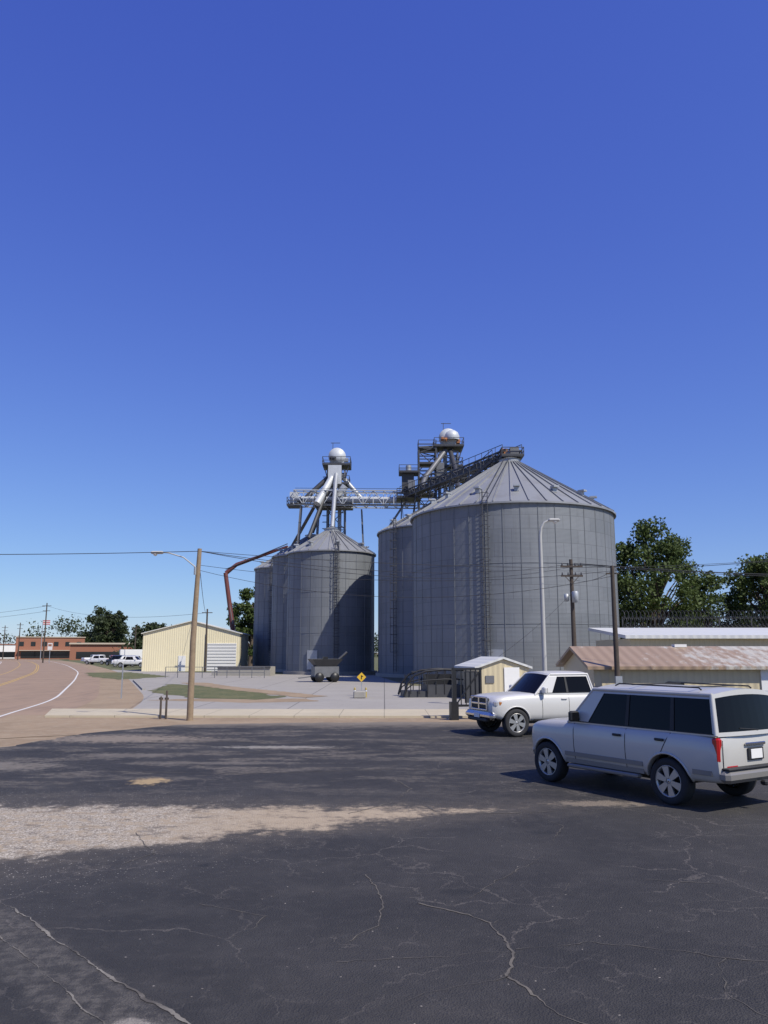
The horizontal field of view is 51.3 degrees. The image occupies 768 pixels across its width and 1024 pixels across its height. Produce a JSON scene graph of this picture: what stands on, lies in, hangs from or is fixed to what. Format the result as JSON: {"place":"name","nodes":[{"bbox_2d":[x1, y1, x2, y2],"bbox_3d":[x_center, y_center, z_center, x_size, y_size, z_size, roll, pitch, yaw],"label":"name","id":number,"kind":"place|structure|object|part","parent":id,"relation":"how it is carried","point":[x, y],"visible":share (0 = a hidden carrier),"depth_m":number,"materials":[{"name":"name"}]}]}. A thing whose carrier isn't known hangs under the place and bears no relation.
{"place":"outdoors","nodes":[
{"label":"outdoors","id":0,"kind":"place"},
{"bbox_2d":[0,644,15,658],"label":"shop building","id":1,"kind":"structure","parent":0,"point":[9,650],"depth_m":329.13,"materials":[{"name":"white paint"}]},
{"bbox_2d":[0,659,99,718],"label":"road","id":2,"kind":"structure","parent":0,"point":[47,681],"depth_m":61.07,"materials":[{"name":"asphalt"}]},
{"bbox_2d":[2,625,7,658],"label":"utility pole","id":3,"kind":"object","parent":2,"relation":"on","point":[3,641],"visible":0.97,"depth_m":286.26,"materials":[{"name":"brown wood"}]},
{"bbox_2d":[17,623,22,659],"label":"utility pole","id":4,"kind":"object","parent":2,"relation":"on","point":[19,640],"visible":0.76,"depth_m":258.66,"materials":[{"name":"brown wood"}]},
{"bbox_2d":[0,659,78,716],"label":"road markings","id":5,"kind":"object","parent":2,"relation":"on","point":[31,674],"visible":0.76,"depth_m":66.79,"materials":[{"name":"white paint"}]},
{"bbox_2d":[42,603,47,662],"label":"utility pole","id":6,"kind":"object","parent":2,"relation":"on","point":[44,634],"visible":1,"depth_m":195.62,"materials":[{"name":"brown wood"}]},
{"bbox_2d":[47,643,52,660],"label":"roadside sign","id":7,"kind":"object","parent":2,"relation":"on","point":[50,645],"visible":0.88,"depth_m":189.19,"materials":[{"name":"metal"}]},
{"bbox_2d":[0,659,143,746],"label":"road shoulder","id":8,"kind":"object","parent":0,"point":[109,696],"visible":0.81,"depth_m":45.36},
{"bbox_2d":[40,620,49,659],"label":"flag pole","id":9,"kind":"object","parent":8,"relation":"on","point":[47,622],"visible":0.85,"depth_m":262.54,"materials":[{"name":"metal"}]},
{"bbox_2d":[120,664,123,698],"bbox_3d":[-14.895,9.641,45.502,0.070,1.900,0.095,0,-10,0],"label":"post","id":10,"kind":"object","parent":8,"relation":"on","point":[122,680],"visible":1,"depth_m":45.49,"materials":[{"name":"metal"}]},
{"bbox_2d":[69,643,132,659],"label":"shop building","id":11,"kind":"structure","parent":0,"point":[78,651],"depth_m":262.55,"materials":[{"name":"red brick"}]},
{"bbox_2d":[3,653,420,685],"bbox_3d":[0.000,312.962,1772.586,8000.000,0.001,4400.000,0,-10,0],"label":"ground","id":12,"kind":"structure","parent":0,"point":[399,680],"depth_m":79.85,"materials":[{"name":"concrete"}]},
{"bbox_2d":[15,636,85,658],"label":"brick building","id":13,"kind":"structure","parent":12,"relation":"on","point":[30,647],"depth_m":300.31,"materials":[{"name":"red brick"}]},
{"bbox_2d":[291,448,362,544],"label":"bucket elevator","id":14,"kind":"object","parent":12,"relation":"on","point":[334,467],"visible":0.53,"depth_m":108.86,"materials":[{"name":"metal"}]},
{"bbox_2d":[283,528,376,674],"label":"grain bin","id":15,"kind":"object","parent":12,"relation":"on","point":[329,624],"visible":0.98,"depth_m":95.05,"materials":[{"name":"metal"}]},
{"bbox_2d":[287,488,417,545],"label":"conveyor bridge","id":16,"kind":"structure","parent":12,"relation":"on","point":[295,498],"depth_m":106.78,"materials":[{"name":"metal"}]},
{"bbox_2d":[0,593,763,657],"bbox_3d":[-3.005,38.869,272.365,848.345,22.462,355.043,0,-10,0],"label":"distant tree line","id":17,"kind":"object","parent":12,"relation":"on","point":[69,627],"visible":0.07,"depth_m":404.26,"materials":[{"name":"green plant"}]},
{"bbox_2d":[375,491,450,677],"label":"grain bin","id":18,"kind":"object","parent":12,"relation":"on","point":[395,625],"visible":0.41,"depth_m":84.74,"materials":[{"name":"metal"}]},
{"bbox_2d":[417,423,467,508],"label":"bucket elevator","id":19,"kind":"object","parent":12,"relation":"on","point":[449,441],"visible":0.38,"depth_m":103.23,"materials":[{"name":"metal"}]},
{"bbox_2d":[396,444,523,518],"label":"roof conveyor","id":20,"kind":"object","parent":12,"relation":"on","point":[411,492],"visible":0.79,"depth_m":87.34,"materials":[{"name":"metal"}]},
{"bbox_2d":[378,500,407,671],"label":"grain downspout","id":21,"kind":"object","parent":20,"relation":"attached to","point":[399,511],"visible":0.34,"depth_m":97.57,"materials":[{"name":"metal"}]},
{"bbox_2d":[410,457,619,683],"bbox_3d":[11.600,4.989,72.222,18.700,20.280,18.700,0,-10,0],"label":"grain bin","id":22,"kind":"object","parent":12,"relation":"on","point":[496,516],"visible":0.82,"depth_m":64.41,"materials":[{"name":"metal"}]},
{"bbox_2d":[560,559,582,645],"bbox_3d":[12.877,7.626,54.287,1.437,8.900,0.758,-4,-11,21],"label":"utility pole","id":23,"kind":"object","parent":12,"relation":"on","point":[574,597],"visible":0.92,"depth_m":54.59,"materials":[{"name":"brown wood"}]},
{"bbox_2d":[0,551,767,655],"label":"power lines","id":24,"kind":"object","parent":23,"relation":"attached to","point":[655,569],"visible":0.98,"depth_m":35.56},
{"bbox_2d":[606,566,622,683],"bbox_3d":[8.850,4.984,30.497,0.500,5.900,0.320,0,-10,0],"label":"utility pole","id":25,"kind":"object","parent":12,"relation":"on","point":[618,678],"visible":0.74,"depth_m":30.55,"materials":[{"name":"brown wood"}]},
{"bbox_2d":[616,515,728,638],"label":"oak tree","id":26,"kind":"object","parent":12,"relation":"on","point":[670,548],"visible":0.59,"depth_m":83.89,"materials":[{"name":"green plant"}]},
{"bbox_2d":[620,611,767,638],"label":"razor wire fence","id":27,"kind":"object","parent":12,"relation":"on","point":[691,626],"visible":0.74,"depth_m":59.60,"materials":[{"name":"metal"}]},
{"bbox_2d":[668,570,733,627],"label":"oak tree","id":28,"kind":"object","parent":12,"relation":"on","point":[712,582],"visible":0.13,"depth_m":90.53,"materials":[{"name":"green plant"}]},
{"bbox_2d":[715,552,767,627],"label":"oak tree","id":29,"kind":"object","parent":12,"relation":"on","point":[746,586],"visible":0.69,"depth_m":90.09,"materials":[{"name":"green plant"}]},
{"bbox_2d":[60,655,377,673],"bbox_3d":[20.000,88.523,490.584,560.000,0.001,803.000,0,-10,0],"label":"grass field","id":30,"kind":"structure","parent":0,"point":[112,667],"depth_m":146.07,"materials":[{"name":"green plant"}]},
{"bbox_2d":[76,605,109,642],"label":"oak tree","id":31,"kind":"object","parent":30,"relation":"on","point":[91,632],"visible":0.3,"depth_m":337.48,"materials":[{"name":"green plant"}]},
{"bbox_2d":[84,655,107,664],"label":"pickup truck","id":32,"kind":"object","parent":30,"relation":"on","point":[100,659],"visible":0.89,"depth_m":168.39,"materials":[{"name":"white paint"}]},
{"bbox_2d":[91,610,129,642],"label":"oak tree","id":33,"kind":"object","parent":30,"relation":"on","point":[115,624],"visible":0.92,"depth_m":294.14,"materials":[{"name":"green plant"}]},
{"bbox_2d":[106,655,124,665],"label":"parked suv","id":34,"kind":"object","parent":30,"relation":"on","point":[108,661],"visible":0.29,"depth_m":156.76,"materials":[{"name":"paint"}]},
{"bbox_2d":[111,655,135,666],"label":"parked suv","id":35,"kind":"object","parent":30,"relation":"on","point":[122,657],"visible":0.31,"depth_m":142.75,"materials":[{"name":"white paint"}]},
{"bbox_2d":[113,656,141,667],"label":"pickup truck","id":36,"kind":"object","parent":30,"relation":"on","point":[131,660],"visible":0.63,"depth_m":135.77,"materials":[{"name":"white paint"}]},
{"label":"window glass","id":37,"kind":"part","parent":36,"relation":"part of","materials":[{"name":"black glass"}]},
{"bbox_2d":[124,650,141,656],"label":"box truck","id":38,"kind":"object","parent":30,"relation":"on","point":[133,652],"visible":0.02,"depth_m":175.62,"materials":[{"name":"white paint"}]},
{"bbox_2d":[132,626,139,649],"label":"utility pole","id":39,"kind":"object","parent":30,"relation":"on","point":[135,628],"visible":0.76,"depth_m":212.32,"materials":[{"name":"brown wood"}]},
{"bbox_2d":[128,622,166,649],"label":"oak tree","id":40,"kind":"object","parent":30,"relation":"on","point":[149,627],"visible":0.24,"depth_m":244.96,"materials":[{"name":"green plant"}]},
{"bbox_2d":[141,622,247,670],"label":"walls","id":41,"kind":"structure","parent":30,"relation":"on","point":[164,648],"depth_m":110.64,"materials":[{"name":"beige metal"}]},
{"bbox_2d":[141,620,248,634],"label":"roof","id":42,"kind":"structure","parent":41,"relation":"on","point":[197,622],"depth_m":111.03,"materials":[{"name":"white metal"}]},
{"bbox_2d":[178,643,236,670],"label":"roller door","id":43,"kind":"structure","parent":41,"relation":"attached to","point":[221,654],"depth_m":110.56,"materials":[{"name":"white paint"}]},
{"bbox_2d":[202,609,212,671],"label":"utility pole","id":44,"kind":"object","parent":30,"relation":"on","point":[205,658],"visible":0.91,"depth_m":106.52,"materials":[{"name":"brown wood"}]},
{"bbox_2d":[226,586,254,665],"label":"oak tree","id":45,"kind":"object","parent":30,"relation":"on","point":[247,608],"visible":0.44,"depth_m":143.26,"materials":[{"name":"green plant"}]},
{"bbox_2d":[223,543,287,630],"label":"pipe","id":46,"kind":"object","parent":30,"relation":"on","point":[228,597],"visible":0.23,"depth_m":130.86,"materials":[{"name":"brown metal"}]},
{"bbox_2d":[253,559,272,665],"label":"grain bin","id":47,"kind":"object","parent":30,"relation":"on","point":[262,625],"visible":0.32,"depth_m":119.71,"materials":[{"name":"metal"}]},
{"bbox_2d":[270,534,315,671],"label":"grain bin","id":48,"kind":"object","parent":30,"relation":"on","point":[278,629],"visible":0.28,"depth_m":108.13,"materials":[{"name":"metal"}]},
{"bbox_2d":[0,714,476,737],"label":"sandy verge","id":49,"kind":"structure","parent":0,"point":[14,726],"depth_m":29.77,"materials":[{"name":"beige sand"}]},
{"bbox_2d":[159,696,162,718],"bbox_3d":[-8.750,7.671,31.347,0.160,0.900,0.084,-4,-11,20],"label":"marker post","id":50,"kind":"object","parent":49,"relation":"on","point":[160,710],"visible":1,"depth_m":31.32,"materials":[{"name":"brown metal"}]},
{"bbox_2d":[165,691,168,718],"bbox_3d":[-8.530,7.562,31.366,0.160,1.120,0.084,-4,-11,20],"label":"marker post","id":51,"kind":"object","parent":49,"relation":"on","point":[166,699],"visible":1,"depth_m":31.34,"materials":[{"name":"brown metal"}]},
{"bbox_2d":[151,548,201,720],"bbox_3d":[-8.248,4.730,31.232,2.005,6.653,0.300,0,-10,0],"label":"utility pole","id":52,"kind":"object","parent":49,"relation":"on","point":[191,679],"visible":0.95,"depth_m":31.15,"materials":[{"name":"brown wood"}]},
{"bbox_2d":[449,668,481,719],"bbox_3d":[3.197,7.082,31.177,1.300,2.000,0.300,2,-10,-12],"label":"steel gate frame","id":53,"kind":"object","parent":49,"relation":"on","point":[473,682],"visible":0.83,"depth_m":31.21,"materials":[{"name":"black paint"}]},
{"bbox_2d":[45,709,467,717],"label":"sidewalk","id":54,"kind":"structure","parent":0,"point":[261,713],"depth_m":33.04,"materials":[{"name":"concrete"}]},
{"bbox_2d":[113,670,468,708],"bbox_3d":[-13.015,16.162,77.265,32.015,0.001,98.196,4,-11,-21],"label":"concrete apron","id":55,"kind":"object","parent":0,"point":[382,693],"visible":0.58,"depth_m":52.13,"materials":[{"name":"grey concrete"}]},
{"bbox_2d":[84,672,166,679],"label":"grass verge","id":56,"kind":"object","parent":55,"relation":"on","point":[118,675],"depth_m":89.58,"materials":[{"name":"green plant"}]},
{"bbox_2d":[133,680,144,689],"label":"road kerb","id":57,"kind":"structure","parent":55,"relation":"on","point":[139,685],"depth_m":61.55,"materials":[{"name":"concrete"}]},
{"bbox_2d":[165,667,264,677],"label":"metal railing","id":58,"kind":"object","parent":55,"relation":"on","point":[202,672],"visible":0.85,"depth_m":81.81,"materials":[{"name":"metal"}]},
{"bbox_2d":[148,684,285,699],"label":"grass verge","id":59,"kind":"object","parent":55,"relation":"on","point":[199,691],"depth_m":50.67,"materials":[{"name":"green plant"}]},
{"bbox_2d":[158,698,317,702],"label":"sandy verge","id":60,"kind":"structure","parent":55,"relation":"on","point":[258,700],"depth_m":43.45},
{"bbox_2d":[211,666,274,675],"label":"loading dock","id":61,"kind":"object","parent":55,"relation":"on","point":[269,670],"visible":0.93,"depth_m":89.09,"materials":[{"name":"concrete"}]},
{"bbox_2d":[186,683,321,697],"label":"sandy verge","id":62,"kind":"structure","parent":55,"relation":"on","point":[270,692],"depth_m":54.52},
{"bbox_2d":[298,651,347,681],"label":"grain hopper cart","id":63,"kind":"object","parent":55,"relation":"on","point":[323,667],"visible":1,"depth_m":70.08,"materials":[{"name":"metal"}]},
{"bbox_2d":[353,691,365,697],"bbox_3d":[-1.400,10.452,45.783,0.700,0.400,0.400,0,-10,0],"label":"concrete block","id":64,"kind":"object","parent":55,"relation":"on","point":[359,694],"depth_m":45.60,"materials":[{"name":"white concrete"}]},
{"bbox_2d":[357,672,365,690],"bbox_3d":[-1.350,10.318,47.919,0.560,1.400,0.090,0,-10,0],"label":"warning sign","id":65,"kind":"object","parent":55,"relation":"on","point":[361,676],"visible":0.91,"depth_m":47.96,"materials":[{"name":"metal"}]},
{"bbox_2d":[398,668,463,697],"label":"loading ramp","id":66,"kind":"structure","parent":55,"relation":"on","point":[436,685],"depth_m":46.66,"materials":[{"name":"black paint"}]},
{"bbox_2d":[454,656,531,696],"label":"shed","id":67,"kind":"structure","parent":55,"relation":"on","point":[500,674],"depth_m":44.84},
{"bbox_2d":[485,667,519,691],"bbox_3d":[6.633,9.554,44.715,2.000,1.700,0.065,2,-10,-12],"label":"door","id":68,"kind":"structure","parent":67,"relation":"in","point":[511,674],"depth_m":44.82,"materials":[{"name":"white paint"}]},
{"bbox_2d":[539,518,559,670],"bbox_3d":[7.853,4.716,37.752,1.205,8.930,0.500,0,-10,0],"label":"street lamp","id":69,"kind":"object","parent":55,"relation":"on","point":[543,628],"visible":0.81,"depth_m":37.80,"materials":[{"name":"metal"}]},
{"bbox_2d":[0,722,767,1023],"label":"parking lot","id":70,"kind":"structure","parent":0,"point":[297,852],"depth_m":9.05,"materials":[{"name":"grey asphalt"}]},
{"bbox_2d":[0,739,767,1023],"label":"pavement cracks","id":71,"kind":"object","parent":70,"relation":"on","point":[171,1011],"visible":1,"depth_m":7.05,"materials":[{"name":"grey asphalt"}]},
{"bbox_2d":[465,671,600,736],"bbox_3d":[5.701,6.241,26.413,5.900,1.970,2.320,4,-11,-20],"label":"pickup truck","id":72,"kind":"object","parent":70,"relation":"on","point":[521,703],"visible":0.66,"depth_m":25.33,"materials":[{"name":"white paint"}]},
{"bbox_3d":[5.460,5.640,26.429,2.342,0.623,1.820,4,-11,-20],"label":"window glass","id":73,"kind":"part","parent":72,"relation":"part of","materials":[{"name":"black glass"}]},
{"bbox_2d":[532,681,767,804],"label":"parked suv","id":74,"kind":"object","parent":70,"relation":"on","point":[675,744],"visible":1,"depth_m":14.01,"materials":[{"name":"silver paint"}]},
{"bbox_3d":[5.343,3.667,15.038,1.840,0.667,3.435,6,-12,-31],"label":"window glass","id":75,"kind":"part","parent":74,"relation":"part of","materials":[{"name":"black glass"}]},
{"bbox_2d":[0,0,767,652],"label":"sky","id":76,"kind":"structure","parent":0,"point":[244,243],"materials":[{"name":"blue"}]},
{"bbox_2d":[556,644,767,690],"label":"corrugated shed","id":77,"kind":"structure","parent":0,"point":[740,665],"depth_m":31.04,"materials":[{"name":"brown metal"}]},
{"bbox_2d":[671,644,767,690],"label":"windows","id":78,"kind":"structure","parent":77,"relation":"in","point":[763,673],"depth_m":30.81,"materials":[{"name":"white glass"}]},
{"bbox_2d":[588,628,767,645],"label":"jail block","id":79,"kind":"structure","parent":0,"point":[698,636],"depth_m":48.40,"materials":[{"name":"white metal"}]}
]}

